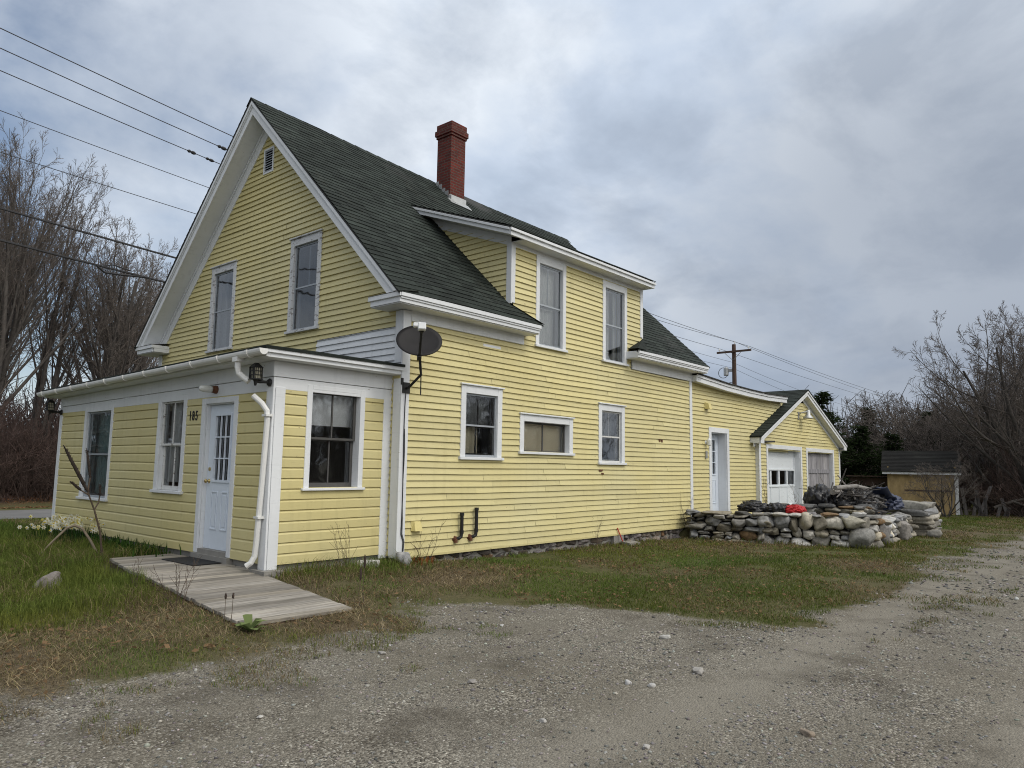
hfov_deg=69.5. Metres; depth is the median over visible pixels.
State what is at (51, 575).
stone
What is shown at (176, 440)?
window
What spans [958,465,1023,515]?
bush
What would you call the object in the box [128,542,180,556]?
leaf clump
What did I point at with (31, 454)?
bare shrub
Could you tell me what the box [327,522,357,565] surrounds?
dry weed
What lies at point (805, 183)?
sky
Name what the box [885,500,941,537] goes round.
slab stone wall
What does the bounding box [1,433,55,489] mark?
bare shrub
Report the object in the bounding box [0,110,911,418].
power line
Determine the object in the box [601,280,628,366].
window
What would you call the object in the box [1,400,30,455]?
bare shrub
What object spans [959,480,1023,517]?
bare shrub
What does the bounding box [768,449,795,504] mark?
garage door
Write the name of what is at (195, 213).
power line
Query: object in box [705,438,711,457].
wing lamp
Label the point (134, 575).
dry weed
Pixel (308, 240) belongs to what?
window
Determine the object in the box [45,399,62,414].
wall lantern
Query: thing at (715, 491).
door
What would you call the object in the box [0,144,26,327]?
bare tree
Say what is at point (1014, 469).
bare shrub
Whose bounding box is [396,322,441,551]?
satellite dish
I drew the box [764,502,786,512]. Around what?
plastic bag
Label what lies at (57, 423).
bare shrub
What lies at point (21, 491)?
undergrowth
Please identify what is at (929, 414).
bare tree
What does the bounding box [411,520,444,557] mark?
dry weed
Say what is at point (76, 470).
dead mullein
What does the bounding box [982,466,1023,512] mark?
bare shrub
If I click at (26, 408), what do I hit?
bare shrub
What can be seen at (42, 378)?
bare tree
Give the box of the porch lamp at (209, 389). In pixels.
[199,385,218,393]
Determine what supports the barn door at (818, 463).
in the garage
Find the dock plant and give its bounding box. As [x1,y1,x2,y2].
[235,614,265,630]
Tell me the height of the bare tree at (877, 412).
6.188 m
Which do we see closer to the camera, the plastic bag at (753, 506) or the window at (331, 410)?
the window at (331, 410)
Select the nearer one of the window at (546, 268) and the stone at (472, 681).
the stone at (472, 681)
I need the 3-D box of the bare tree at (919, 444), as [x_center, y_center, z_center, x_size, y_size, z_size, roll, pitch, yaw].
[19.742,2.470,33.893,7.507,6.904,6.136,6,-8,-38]
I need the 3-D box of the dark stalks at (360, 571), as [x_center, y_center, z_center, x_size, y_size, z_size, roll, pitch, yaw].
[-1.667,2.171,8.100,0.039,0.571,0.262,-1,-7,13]
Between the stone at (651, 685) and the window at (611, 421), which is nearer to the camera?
the stone at (651, 685)
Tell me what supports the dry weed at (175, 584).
on the lawn at (474, 598)
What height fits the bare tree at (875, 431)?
6.351 m
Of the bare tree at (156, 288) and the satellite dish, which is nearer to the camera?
the satellite dish
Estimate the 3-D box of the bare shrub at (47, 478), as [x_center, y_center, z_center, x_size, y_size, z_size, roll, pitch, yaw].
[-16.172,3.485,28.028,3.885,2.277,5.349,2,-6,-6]
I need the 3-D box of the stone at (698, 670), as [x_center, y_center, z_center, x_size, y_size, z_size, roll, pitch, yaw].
[1.485,2.289,5.894,0.087,0.047,0.139,-1,-7,19]
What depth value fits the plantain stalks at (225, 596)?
7.14 m
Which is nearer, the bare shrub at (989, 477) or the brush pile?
the brush pile
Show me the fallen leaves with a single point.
(28, 501)
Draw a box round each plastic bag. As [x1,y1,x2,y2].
[737,500,767,511]
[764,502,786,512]
[802,483,834,508]
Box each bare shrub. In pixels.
[0,382,60,496]
[0,392,55,493]
[0,393,32,482]
[0,395,18,468]
[0,421,58,495]
[0,436,56,502]
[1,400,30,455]
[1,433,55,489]
[3,414,57,489]
[9,402,52,449]
[21,424,56,490]
[21,451,56,498]
[28,391,60,471]
[955,443,1021,494]
[959,458,1000,509]
[959,474,1005,509]
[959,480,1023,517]
[972,460,1009,505]
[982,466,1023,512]
[992,439,1023,505]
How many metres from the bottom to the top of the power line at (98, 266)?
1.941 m
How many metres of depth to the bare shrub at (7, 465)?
25.66 m
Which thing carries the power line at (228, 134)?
attached to the utility pole
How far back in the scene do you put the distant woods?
43.83 m
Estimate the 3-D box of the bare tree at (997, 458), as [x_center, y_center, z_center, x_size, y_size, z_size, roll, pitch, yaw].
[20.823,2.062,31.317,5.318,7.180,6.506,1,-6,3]
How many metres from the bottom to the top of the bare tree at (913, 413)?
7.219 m
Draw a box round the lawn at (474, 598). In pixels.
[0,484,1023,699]
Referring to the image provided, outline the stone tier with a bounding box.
[781,503,886,517]
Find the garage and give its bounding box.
[712,389,847,514]
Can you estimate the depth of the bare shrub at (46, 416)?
30.51 m
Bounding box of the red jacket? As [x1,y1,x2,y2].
[785,504,806,512]
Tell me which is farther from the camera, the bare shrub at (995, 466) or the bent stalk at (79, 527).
the bare shrub at (995, 466)
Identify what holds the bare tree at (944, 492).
on the lawn at (474, 598)
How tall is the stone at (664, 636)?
0.047 m
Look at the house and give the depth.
13.02 m
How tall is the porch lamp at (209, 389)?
0.119 m
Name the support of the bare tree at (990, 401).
on the lawn at (474, 598)
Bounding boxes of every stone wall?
[684,509,918,548]
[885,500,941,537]
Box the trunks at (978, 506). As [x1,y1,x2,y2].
[960,486,1010,516]
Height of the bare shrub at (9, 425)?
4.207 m
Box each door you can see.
[203,404,233,550]
[712,434,718,510]
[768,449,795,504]
[808,452,829,514]
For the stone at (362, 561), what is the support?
on the lawn at (474, 598)
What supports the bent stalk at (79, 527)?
on the lawn at (474, 598)
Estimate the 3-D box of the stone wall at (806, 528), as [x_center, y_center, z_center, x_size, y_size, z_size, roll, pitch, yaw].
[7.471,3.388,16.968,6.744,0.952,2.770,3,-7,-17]
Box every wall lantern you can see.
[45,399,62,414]
[249,363,271,386]
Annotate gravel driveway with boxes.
[0,536,1023,767]
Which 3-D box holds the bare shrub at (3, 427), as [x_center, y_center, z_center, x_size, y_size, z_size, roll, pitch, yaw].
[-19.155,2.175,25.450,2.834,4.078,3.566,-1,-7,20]
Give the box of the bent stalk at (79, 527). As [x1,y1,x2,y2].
[41,524,97,553]
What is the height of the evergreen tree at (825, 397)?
5.578 m
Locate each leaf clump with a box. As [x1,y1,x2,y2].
[85,534,121,545]
[109,536,145,550]
[116,540,164,556]
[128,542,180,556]
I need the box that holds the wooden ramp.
[109,553,351,628]
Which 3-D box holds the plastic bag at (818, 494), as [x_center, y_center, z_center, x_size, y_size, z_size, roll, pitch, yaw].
[7.559,2.755,18.135,0.744,0.633,0.910,-5,-8,41]
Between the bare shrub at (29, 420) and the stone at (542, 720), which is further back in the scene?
the bare shrub at (29, 420)
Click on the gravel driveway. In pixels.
(309, 718)
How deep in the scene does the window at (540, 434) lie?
13.76 m
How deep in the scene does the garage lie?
23.17 m
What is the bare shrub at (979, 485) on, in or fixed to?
on the lawn at (474, 598)
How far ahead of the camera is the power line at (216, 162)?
22.59 m
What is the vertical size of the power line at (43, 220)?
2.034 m
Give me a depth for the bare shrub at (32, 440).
28.35 m
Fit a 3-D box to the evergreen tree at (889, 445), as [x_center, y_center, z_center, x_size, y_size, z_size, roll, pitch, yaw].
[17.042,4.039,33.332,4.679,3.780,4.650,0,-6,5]
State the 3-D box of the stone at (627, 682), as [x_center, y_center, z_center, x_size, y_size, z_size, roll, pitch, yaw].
[0.872,2.236,5.530,0.051,0.034,0.078,0,-6,5]
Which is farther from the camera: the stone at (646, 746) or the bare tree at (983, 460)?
the bare tree at (983, 460)
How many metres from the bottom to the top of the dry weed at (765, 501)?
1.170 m
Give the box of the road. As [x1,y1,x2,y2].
[0,509,51,518]
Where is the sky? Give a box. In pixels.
[0,0,1023,435]
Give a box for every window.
[76,404,114,501]
[149,395,188,493]
[205,260,238,353]
[284,228,323,334]
[300,384,365,490]
[458,382,504,460]
[518,412,574,455]
[534,254,567,352]
[597,402,626,464]
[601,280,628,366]
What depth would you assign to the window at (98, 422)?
13.64 m
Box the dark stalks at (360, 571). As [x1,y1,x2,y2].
[353,555,365,608]
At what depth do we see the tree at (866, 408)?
41.09 m
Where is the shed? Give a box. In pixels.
[846,451,961,514]
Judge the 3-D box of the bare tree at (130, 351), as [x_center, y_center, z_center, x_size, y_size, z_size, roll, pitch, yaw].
[-18.710,-0.757,34.291,7.228,11.453,6.831,1,-6,-3]
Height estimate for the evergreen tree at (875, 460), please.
4.087 m
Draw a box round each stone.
[32,571,61,590]
[357,560,379,566]
[395,552,411,565]
[467,679,476,682]
[539,718,546,722]
[625,679,631,684]
[642,744,649,748]
[647,683,655,687]
[659,635,670,638]
[692,667,703,673]
[799,728,815,736]
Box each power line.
[0,28,922,405]
[0,48,921,407]
[0,70,894,404]
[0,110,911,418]
[0,152,847,412]
[0,207,175,258]
[0,239,164,282]
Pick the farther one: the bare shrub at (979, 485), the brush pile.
the bare shrub at (979, 485)
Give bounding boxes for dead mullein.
[63,445,103,561]
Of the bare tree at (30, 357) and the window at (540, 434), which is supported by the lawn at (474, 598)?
the bare tree at (30, 357)
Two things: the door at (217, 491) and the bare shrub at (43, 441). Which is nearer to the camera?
the door at (217, 491)
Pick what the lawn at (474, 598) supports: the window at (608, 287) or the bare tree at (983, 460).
the bare tree at (983, 460)
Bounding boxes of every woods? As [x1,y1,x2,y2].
[0,371,83,449]
[807,385,1013,469]
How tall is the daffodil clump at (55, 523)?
0.475 m
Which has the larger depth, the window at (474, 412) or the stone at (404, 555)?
the window at (474, 412)
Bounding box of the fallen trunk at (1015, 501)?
[993,498,1023,508]
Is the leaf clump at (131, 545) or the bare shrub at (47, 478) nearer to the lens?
the leaf clump at (131, 545)
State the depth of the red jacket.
16.43 m
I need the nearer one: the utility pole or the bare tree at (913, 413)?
the bare tree at (913, 413)
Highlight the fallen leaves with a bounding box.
[1,492,52,508]
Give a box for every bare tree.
[0,112,150,411]
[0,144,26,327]
[0,153,106,381]
[0,164,129,489]
[0,183,64,391]
[18,246,161,382]
[43,202,179,383]
[54,250,160,398]
[99,249,168,397]
[836,392,987,473]
[841,389,1000,485]
[848,368,994,472]
[859,373,1022,508]
[892,300,1023,487]
[903,448,992,516]
[907,411,987,504]
[921,342,1023,513]
[928,344,1023,510]
[933,351,1023,476]
[974,304,1023,445]
[981,314,1023,431]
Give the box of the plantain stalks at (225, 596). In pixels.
[224,593,234,625]
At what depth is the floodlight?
23.23 m
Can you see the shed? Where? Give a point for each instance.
(897, 467)
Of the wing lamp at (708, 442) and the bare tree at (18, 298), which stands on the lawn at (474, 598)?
the bare tree at (18, 298)
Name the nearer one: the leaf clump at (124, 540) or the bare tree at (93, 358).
the leaf clump at (124, 540)
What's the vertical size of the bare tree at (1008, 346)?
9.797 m
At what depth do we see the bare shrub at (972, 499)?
31.44 m
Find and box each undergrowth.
[0,425,58,502]
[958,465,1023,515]
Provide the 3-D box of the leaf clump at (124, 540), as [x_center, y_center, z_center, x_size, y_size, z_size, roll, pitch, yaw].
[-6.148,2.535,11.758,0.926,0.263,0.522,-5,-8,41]
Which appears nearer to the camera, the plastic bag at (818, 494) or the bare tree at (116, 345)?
the plastic bag at (818, 494)
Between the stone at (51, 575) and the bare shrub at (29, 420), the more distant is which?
the bare shrub at (29, 420)
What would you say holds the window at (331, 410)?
in the house
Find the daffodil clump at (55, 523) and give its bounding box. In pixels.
[10,514,116,545]
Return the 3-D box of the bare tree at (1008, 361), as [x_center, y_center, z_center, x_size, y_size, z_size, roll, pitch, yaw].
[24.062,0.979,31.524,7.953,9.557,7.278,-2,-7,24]
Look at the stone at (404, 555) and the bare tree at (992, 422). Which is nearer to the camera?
the stone at (404, 555)
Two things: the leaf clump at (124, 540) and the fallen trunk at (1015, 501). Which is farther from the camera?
the fallen trunk at (1015, 501)
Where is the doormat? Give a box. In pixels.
[162,556,220,565]
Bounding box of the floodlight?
[797,410,813,419]
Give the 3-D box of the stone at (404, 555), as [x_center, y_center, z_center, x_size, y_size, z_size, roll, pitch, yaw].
[-1.553,2.520,10.581,0.227,0.235,0.222,-5,-8,41]
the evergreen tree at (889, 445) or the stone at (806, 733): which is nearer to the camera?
the stone at (806, 733)
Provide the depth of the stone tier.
17.31 m
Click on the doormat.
(189, 560)
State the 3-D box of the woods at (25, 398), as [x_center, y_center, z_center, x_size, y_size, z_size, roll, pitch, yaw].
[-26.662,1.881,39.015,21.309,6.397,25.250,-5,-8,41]
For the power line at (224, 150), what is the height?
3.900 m
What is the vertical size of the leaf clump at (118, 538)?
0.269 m
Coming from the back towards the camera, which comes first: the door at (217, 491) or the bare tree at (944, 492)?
the bare tree at (944, 492)
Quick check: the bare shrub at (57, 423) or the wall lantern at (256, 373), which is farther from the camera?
the bare shrub at (57, 423)
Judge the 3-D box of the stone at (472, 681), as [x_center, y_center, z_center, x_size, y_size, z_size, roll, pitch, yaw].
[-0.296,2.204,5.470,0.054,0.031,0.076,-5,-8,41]
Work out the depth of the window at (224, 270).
15.05 m
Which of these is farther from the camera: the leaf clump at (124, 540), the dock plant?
the leaf clump at (124, 540)
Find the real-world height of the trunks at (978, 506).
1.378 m
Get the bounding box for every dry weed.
[125,558,144,590]
[142,555,202,606]
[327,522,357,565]
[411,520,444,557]
[759,478,766,502]
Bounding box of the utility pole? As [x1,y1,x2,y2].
[717,341,750,384]
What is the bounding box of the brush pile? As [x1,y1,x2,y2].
[799,468,903,514]
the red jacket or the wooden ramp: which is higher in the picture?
the red jacket
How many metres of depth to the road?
21.62 m
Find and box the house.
[37,97,788,577]
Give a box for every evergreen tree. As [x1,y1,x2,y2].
[811,390,872,486]
[840,424,887,486]
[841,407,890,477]
[870,432,903,477]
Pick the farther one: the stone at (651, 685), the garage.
the garage

